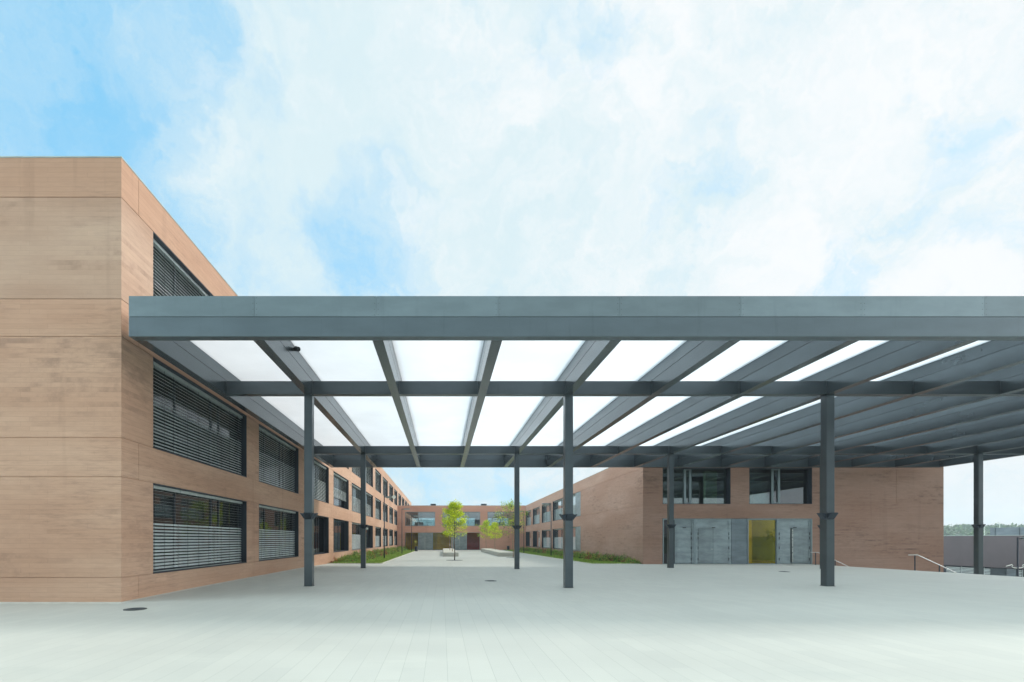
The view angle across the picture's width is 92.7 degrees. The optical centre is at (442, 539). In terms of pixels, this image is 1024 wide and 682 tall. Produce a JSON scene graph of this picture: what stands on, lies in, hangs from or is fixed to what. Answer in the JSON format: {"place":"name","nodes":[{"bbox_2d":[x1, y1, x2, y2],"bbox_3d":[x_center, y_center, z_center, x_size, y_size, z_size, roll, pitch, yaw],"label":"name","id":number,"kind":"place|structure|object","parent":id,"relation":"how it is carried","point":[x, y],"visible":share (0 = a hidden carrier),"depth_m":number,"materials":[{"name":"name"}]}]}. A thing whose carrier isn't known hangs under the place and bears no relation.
{"place":"outdoors","nodes":[
{"label":"outdoors","id":0,"kind":"place"},
{"bbox_2d":[333,549,414,562],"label":"grass","id":1,"kind":"structure","parent":0,"point":[381,559],"depth_m":42.94,"materials":[{"name":"green plant"}]},
{"bbox_2d":[0,550,1023,681],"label":"plaza","id":2,"kind":"structure","parent":0,"point":[427,616],"depth_m":8.81,"materials":[{"name":"grey concrete"}]},
{"bbox_2d":[123,607,146,610],"bbox_3d":[-7.050,1.595,11.100,0.470,0.027,0.470,0,0,0],"label":"manhole cover","id":3,"kind":"object","parent":2,"relation":"on","point":[135,609],"visible":0.98,"depth_m":11.00,"materials":[{"name":"metal"}]},
{"bbox_2d":[0,564,323,603],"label":"wall foot strip","id":4,"kind":"object","parent":2,"relation":"on","point":[117,602],"depth_m":12.27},
{"bbox_2d":[0,156,410,601],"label":"school wing","id":5,"kind":"structure","parent":2,"relation":"on","point":[131,468],"depth_m":12.37,"materials":[{"name":"brick"},{"name":"glass"},{"name":"dark steel"}]},
{"bbox_2d":[153,232,212,295],"bbox_3d":[-8.402,-7.460,17.020,0.415,2.600,6.580,0,0,0],"label":"window","id":6,"kind":"structure","parent":5,"relation":"in","point":[171,277],"depth_m":15.09,"materials":[{"name":"metal"}]},
{"bbox_2d":[152,483,246,573],"bbox_3d":[-8.402,-0.322,17.020,0.415,2.576,6.580,0,0,0],"label":"window","id":7,"kind":"structure","parent":5,"relation":"in","point":[192,529],"depth_m":16.65,"materials":[{"name":"metal"}]},
{"bbox_2d":[152,357,246,477],"bbox_3d":[-8.402,-3.905,17.020,0.415,2.590,6.580,0,0,0],"label":"window","id":8,"kind":"structure","parent":5,"relation":"in","point":[190,422],"depth_m":16.65,"materials":[{"name":"metal"}]},
{"bbox_2d":[259,504,298,560],"bbox_3d":[-8.402,-0.322,24.650,0.415,2.576,6.000,0,0,0],"label":"window","id":9,"kind":"structure","parent":5,"relation":"in","point":[278,527],"depth_m":24.99,"materials":[{"name":"metal"}]},
{"bbox_2d":[259,424,298,493],"bbox_3d":[-8.402,-3.905,24.650,0.415,2.590,6.000,0,0,0],"label":"window","id":10,"kind":"structure","parent":5,"relation":"in","point":[278,458],"depth_m":24.99,"materials":[{"name":"metal"}]},
{"bbox_2d":[314,515,328,554],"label":"window","id":11,"kind":"structure","parent":5,"relation":"in","point":[321,523],"depth_m":34.30,"materials":[{"name":"glass"}]},
{"bbox_2d":[314,459,328,503],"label":"window","id":12,"kind":"structure","parent":5,"relation":"in","point":[321,472],"depth_m":33.88,"materials":[{"name":"metal"}]},
{"bbox_2d":[333,518,348,551],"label":"window","id":13,"kind":"structure","parent":5,"relation":"in","point":[340,527],"depth_m":40.70,"materials":[{"name":"glass"}]},
{"bbox_2d":[333,471,348,509],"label":"window","id":14,"kind":"structure","parent":5,"relation":"in","point":[340,484],"depth_m":40.55,"materials":[{"name":"glass"}]},
{"bbox_2d":[352,522,360,549],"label":"window","id":15,"kind":"structure","parent":5,"relation":"in","point":[356,530],"depth_m":47.81,"materials":[{"name":"glass"}]},
{"bbox_2d":[352,483,360,513],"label":"window","id":16,"kind":"structure","parent":5,"relation":"in","point":[356,491],"depth_m":47.74,"materials":[{"name":"glass"}]},
{"bbox_2d":[352,468,360,477],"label":"window","id":17,"kind":"structure","parent":5,"relation":"in","point":[357,471],"depth_m":48.11,"materials":[{"name":"glass"}]},
{"bbox_2d":[366,525,372,548],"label":"window","id":18,"kind":"structure","parent":5,"relation":"in","point":[369,533],"depth_m":56.92,"materials":[{"name":"glass"}]},
{"bbox_2d":[366,492,372,517],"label":"window","id":19,"kind":"structure","parent":5,"relation":"in","point":[369,498],"depth_m":56.53,"materials":[{"name":"glass"}]},
{"bbox_2d":[366,468,372,486],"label":"window","id":20,"kind":"structure","parent":5,"relation":"in","point":[369,471],"depth_m":56.92,"materials":[{"name":"glass"}]},
{"bbox_2d":[375,527,380,547],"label":"window","id":21,"kind":"structure","parent":5,"relation":"in","point":[377,529],"depth_m":63.95,"materials":[{"name":"glass"}]},
{"bbox_2d":[375,497,380,519],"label":"window","id":22,"kind":"structure","parent":5,"relation":"in","point":[377,502],"depth_m":63.95,"materials":[{"name":"glass"}]},
{"bbox_2d":[375,468,380,492],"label":"window","id":23,"kind":"structure","parent":5,"relation":"in","point":[377,475],"depth_m":63.95,"materials":[{"name":"glass"}]},
{"bbox_2d":[383,528,387,546],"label":"window","id":24,"kind":"structure","parent":5,"relation":"in","point":[386,530],"depth_m":72.75,"materials":[{"name":"glass"}]},
{"bbox_2d":[383,502,387,521],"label":"window","id":25,"kind":"structure","parent":5,"relation":"in","point":[386,506],"depth_m":72.75,"materials":[{"name":"glass"}]},
{"bbox_2d":[383,477,387,498],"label":"window","id":26,"kind":"structure","parent":5,"relation":"in","point":[385,483],"depth_m":72.75,"materials":[{"name":"glass"}]},
{"bbox_2d":[389,529,392,545],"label":"window","id":27,"kind":"structure","parent":5,"relation":"in","point":[390,531],"depth_m":80.02,"materials":[{"name":"glass"}]},
{"bbox_2d":[389,506,392,523],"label":"window","id":28,"kind":"structure","parent":5,"relation":"in","point":[390,509],"depth_m":80.02,"materials":[{"name":"glass"}]},
{"bbox_2d":[389,483,392,501],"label":"window","id":29,"kind":"structure","parent":5,"relation":"in","point":[390,487],"depth_m":80.02,"materials":[{"name":"glass"}]},
{"bbox_2d":[394,530,396,544],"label":"window","id":30,"kind":"structure","parent":5,"relation":"in","point":[395,532],"depth_m":88.08,"materials":[{"name":"glass"}]},
{"bbox_2d":[394,509,396,524],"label":"window","id":31,"kind":"structure","parent":5,"relation":"in","point":[395,512],"depth_m":88.08,"materials":[{"name":"glass"}]},
{"bbox_2d":[394,489,396,504],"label":"window","id":32,"kind":"structure","parent":5,"relation":"in","point":[395,492],"depth_m":88.08,"materials":[{"name":"glass"}]},
{"bbox_2d":[398,493,400,504],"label":"window","id":33,"kind":"structure","parent":5,"relation":"in","point":[399,496],"depth_m":95.66,"materials":[{"name":"glass"}]},
{"bbox_2d":[327,551,414,563],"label":"kerb","id":34,"kind":"structure","parent":2,"relation":"on","point":[369,563],"depth_m":34.47,"materials":[{"name":"concrete"}]},
{"bbox_2d":[442,519,455,547],"bbox_3d":[0.918,-0.742,62.167,2.101,5.152,2.407,0,0,0],"label":"tree","id":35,"kind":"object","parent":2,"relation":"on","point":[448,532],"visible":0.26,"depth_m":61.97,"materials":[{"name":"green plant"}]},
{"bbox_2d":[443,548,458,556],"bbox_3d":[0.900,1.639,63.000,1.640,0.575,24.000,0,0,0],"label":"long bench","id":36,"kind":"object","parent":2,"relation":"on","point":[448,552],"visible":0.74,"depth_m":51.04,"materials":[{"name":"concrete"}]},
{"bbox_2d":[439,499,468,560],"bbox_3d":[1.000,-0.847,41.041,2.610,5.235,2.889,0,0,0],"label":"tree","id":37,"kind":"object","parent":2,"relation":"on","point":[455,507],"visible":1,"depth_m":40.79,"materials":[{"name":"green plant"}]},
{"bbox_2d":[397,504,525,549],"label":"courtyard building","id":38,"kind":"structure","parent":2,"relation":"on","point":[429,537],"depth_m":88.50,"materials":[{"name":"brick"},{"name":"glass"},{"name":"steel"}]},
{"bbox_2d":[418,533,432,549],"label":"door","id":39,"kind":"structure","parent":38,"relation":"in","point":[425,540],"depth_m":88.55,"materials":[{"name":"metal"}]},
{"bbox_2d":[451,533,466,549],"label":"door","id":40,"kind":"structure","parent":38,"relation":"in","point":[461,543],"depth_m":88.55,"materials":[{"name":"metal"}]},
{"bbox_2d":[467,533,479,549],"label":"door","id":41,"kind":"structure","parent":38,"relation":"in","point":[473,540],"depth_m":88.60,"materials":[{"name":"metal"}]},
{"bbox_2d":[476,520,493,547],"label":"tree","id":42,"kind":"object","parent":2,"relation":"on","point":[486,524],"visible":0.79,"depth_m":76.82,"materials":[{"name":"green plant"}]},
{"bbox_2d":[486,521,502,549],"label":"tree","id":43,"kind":"object","parent":2,"relation":"on","point":[494,526],"visible":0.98,"depth_m":65.83,"materials":[{"name":"green plant"}]},
{"bbox_2d":[481,548,512,556],"bbox_3d":[6.825,1.643,63.000,1.650,0.575,24.000,0,0,0],"label":"long bench","id":44,"kind":"object","parent":2,"relation":"on","point":[500,553],"visible":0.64,"depth_m":55.35,"materials":[{"name":"concrete"}]},
{"bbox_2d":[493,499,527,557],"bbox_3d":[6.654,-1.160,47.671,3.080,5.905,3.295,0,0,-19],"label":"tree","id":45,"kind":"object","parent":2,"relation":"on","point":[509,505],"visible":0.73,"depth_m":47.68,"materials":[{"name":"green plant"}]},
{"bbox_2d":[505,550,591,563],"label":"kerb","id":46,"kind":"structure","parent":2,"relation":"on","point":[555,558],"depth_m":45.30,"materials":[{"name":"concrete"}]},
{"bbox_2d":[129,296,1023,587],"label":"canopy","id":47,"kind":"object","parent":2,"relation":"on","point":[825,384],"visible":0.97,"depth_m":16.48,"materials":[{"name":"metal"}]},
{"bbox_2d":[810,552,846,565],"bbox_3d":[29.955,3.088,33.350,9.109,4.470,0.044,0,0,0],"label":"handrail","id":48,"kind":"object","parent":2,"relation":"on","point":[818,552],"visible":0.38,"depth_m":33.33,"materials":[{"name":"metal"}]},
{"bbox_2d":[914,555,955,572],"bbox_3d":[30.205,3.071,26.600,9.109,4.503,0.044,0,0,0],"label":"handrail","id":49,"kind":"object","parent":2,"relation":"on","point":[929,560],"visible":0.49,"depth_m":26.58,"materials":[{"name":"metal"}]},
{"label":"planting bed","id":50,"kind":"structure","parent":2,"relation":"on","visible":0},
{"bbox_2d":[330,545,407,562],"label":"shrubs","id":51,"kind":"object","parent":50,"relation":"on","point":[356,555],"visible":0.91,"depth_m":44.25,"materials":[{"name":"green plant"}]},
{"bbox_2d":[384,488,395,557],"bbox_3d":[-4.803,-1.474,44.268,1.129,6.451,0.344,0,0,0],"label":"lamp post","id":52,"kind":"object","parent":50,"relation":"on","point":[393,496],"visible":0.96,"depth_m":44.26,"materials":[{"name":"metal"}]},
{"bbox_2d":[411,515,417,550],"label":"lamp post","id":53,"kind":"object","parent":50,"relation":"on","point":[411,529],"visible":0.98,"depth_m":75.46,"materials":[{"name":"metal"}]},
{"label":"planting bed","id":54,"kind":"structure","parent":2,"relation":"on","visible":0},
{"bbox_2d":[542,503,551,554],"bbox_3d":[11.244,-1.066,52.000,1.028,5.708,0.280,0,0,0],"label":"lamp post","id":55,"kind":"object","parent":54,"relation":"on","point":[551,532],"visible":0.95,"depth_m":51.97,"materials":[{"name":"metal"}]},
{"bbox_2d":[505,549,633,563],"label":"grass","id":56,"kind":"structure","parent":54,"relation":"on","point":[578,559],"depth_m":40.51,"materials":[{"name":"green plant"}]},
{"bbox_2d":[520,546,640,563],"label":"shrubs","id":57,"kind":"object","parent":54,"relation":"on","point":[598,557],"visible":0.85,"depth_m":41.86,"materials":[{"name":"green plant"}]},
{"bbox_2d":[0,0,1023,527],"label":"sky","id":58,"kind":"structure","parent":0,"point":[304,147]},
{"bbox_2d":[944,527,1023,576],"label":"building","id":59,"kind":"structure","parent":0,"point":[999,550],"depth_m":53.41,"materials":[{"name":"metal"}]},
{"label":"lower terrace","id":60,"kind":"structure","parent":0,"visible":0},
{"bbox_2d":[1007,537,1023,576],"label":"railing","id":61,"kind":"object","parent":60,"relation":"on","point":[1017,574],"visible":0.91,"depth_m":29.98,"materials":[{"name":"metal"}]},
{"label":"ground","id":62,"kind":"structure","parent":0,"visible":0},
{"bbox_2d":[526,467,943,571],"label":"entrance building","id":63,"kind":"structure","parent":62,"relation":"on","point":[889,518],"depth_m":34.34,"materials":[{"name":"brick"},{"name":"glass"},{"name":"dark steel"}]},
{"bbox_2d":[526,531,530,546],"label":"window","id":64,"kind":"structure","parent":63,"relation":"in","point":[528,534],"depth_m":87.44,"materials":[{"name":"glass"}]},
{"bbox_2d":[526,510,530,525],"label":"window","id":65,"kind":"structure","parent":63,"relation":"in","point":[528,517],"depth_m":86.33,"materials":[{"name":"glass"}]},
{"bbox_2d":[533,531,539,546],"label":"window","id":66,"kind":"structure","parent":63,"relation":"in","point":[536,534],"depth_m":79.07,"materials":[{"name":"glass"}]},
{"bbox_2d":[533,507,539,524],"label":"window","id":67,"kind":"structure","parent":63,"relation":"in","point":[536,511],"depth_m":78.91,"materials":[{"name":"glass"}]},
{"bbox_2d":[542,529,549,547],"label":"window","id":68,"kind":"structure","parent":63,"relation":"in","point":[545,533],"depth_m":70.91,"materials":[{"name":"glass"}]},
{"bbox_2d":[542,502,550,522],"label":"window","id":69,"kind":"structure","parent":63,"relation":"in","point":[545,508],"depth_m":70.91,"materials":[{"name":"glass"}]},
{"bbox_2d":[553,528,562,548],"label":"window","id":70,"kind":"structure","parent":63,"relation":"in","point":[557,533],"depth_m":62.98,"materials":[{"name":"glass"}]},
{"bbox_2d":[553,498,562,520],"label":"window","id":71,"kind":"structure","parent":63,"relation":"in","point":[558,504],"depth_m":62.98,"materials":[{"name":"glass"}]},
{"bbox_2d":[573,526,580,550],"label":"window","id":72,"kind":"structure","parent":63,"relation":"in","point":[576,530],"depth_m":52.21,"materials":[{"name":"glass"}]},
{"bbox_2d":[573,491,580,516],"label":"window","id":73,"kind":"structure","parent":63,"relation":"in","point":[576,496],"depth_m":52.21,"materials":[{"name":"glass"}]},
{"bbox_2d":[664,519,674,563],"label":"window","id":74,"kind":"structure","parent":63,"relation":"in","point":[665,520],"depth_m":34.39,"materials":[{"name":"glass"}]},
{"bbox_2d":[675,519,693,563],"bbox_3d":[17.204,0.149,34.380,1.308,3.173,0.160,0,0,0],"label":"door","id":75,"kind":"structure","parent":63,"relation":"in","point":[684,528],"depth_m":34.36,"materials":[{"name":"grey metal"}]},
{"bbox_2d":[663,468,730,503],"bbox_3d":[18.043,-3.815,34.513,4.820,2.570,0.455,0,0,0],"label":"window","id":76,"kind":"structure","parent":63,"relation":"in","point":[728,470],"depth_m":34.60,"materials":[{"name":"metal"}]},
{"bbox_2d":[696,519,730,563],"bbox_3d":[19.252,0.149,34.380,2.524,3.173,0.160,0,0,0],"label":"door","id":77,"kind":"structure","parent":63,"relation":"in","point":[713,536],"depth_m":34.36,"materials":[{"name":"grey metal"}]},
{"bbox_2d":[748,519,775,563],"bbox_3d":[22.733,0.149,34.400,2.015,3.173,0.100,0,0,0],"label":"window","id":78,"kind":"structure","parent":63,"relation":"in","point":[748,519],"depth_m":34.35,"materials":[{"name":"metal"}]},
{"bbox_2d":[749,468,811,503],"bbox_3d":[24.007,-3.815,34.513,4.464,2.570,0.455,0,0,0],"label":"window","id":79,"kind":"structure","parent":63,"relation":"in","point":[766,485],"depth_m":34.70,"materials":[{"name":"glass"}]},
{"bbox_2d":[778,519,810,563],"bbox_3d":[24.992,0.149,34.370,2.370,3.173,0.180,0,0,0],"label":"door","id":80,"kind":"structure","parent":63,"relation":"in","point":[800,528],"depth_m":34.36,"materials":[{"name":"grey metal"}]},
{"bbox_3d":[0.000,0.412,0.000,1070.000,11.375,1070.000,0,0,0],"label":"hills","id":81,"kind":"structure","parent":0,"visible":0},
{"bbox_2d":[944,522,1023,535],"bbox_3d":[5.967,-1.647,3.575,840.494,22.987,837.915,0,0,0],"label":"woodland","id":82,"kind":"object","parent":81,"relation":"on","point":[963,529],"visible":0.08,"depth_m":245.63,"materials":[{"name":"green plant"}]}
]}

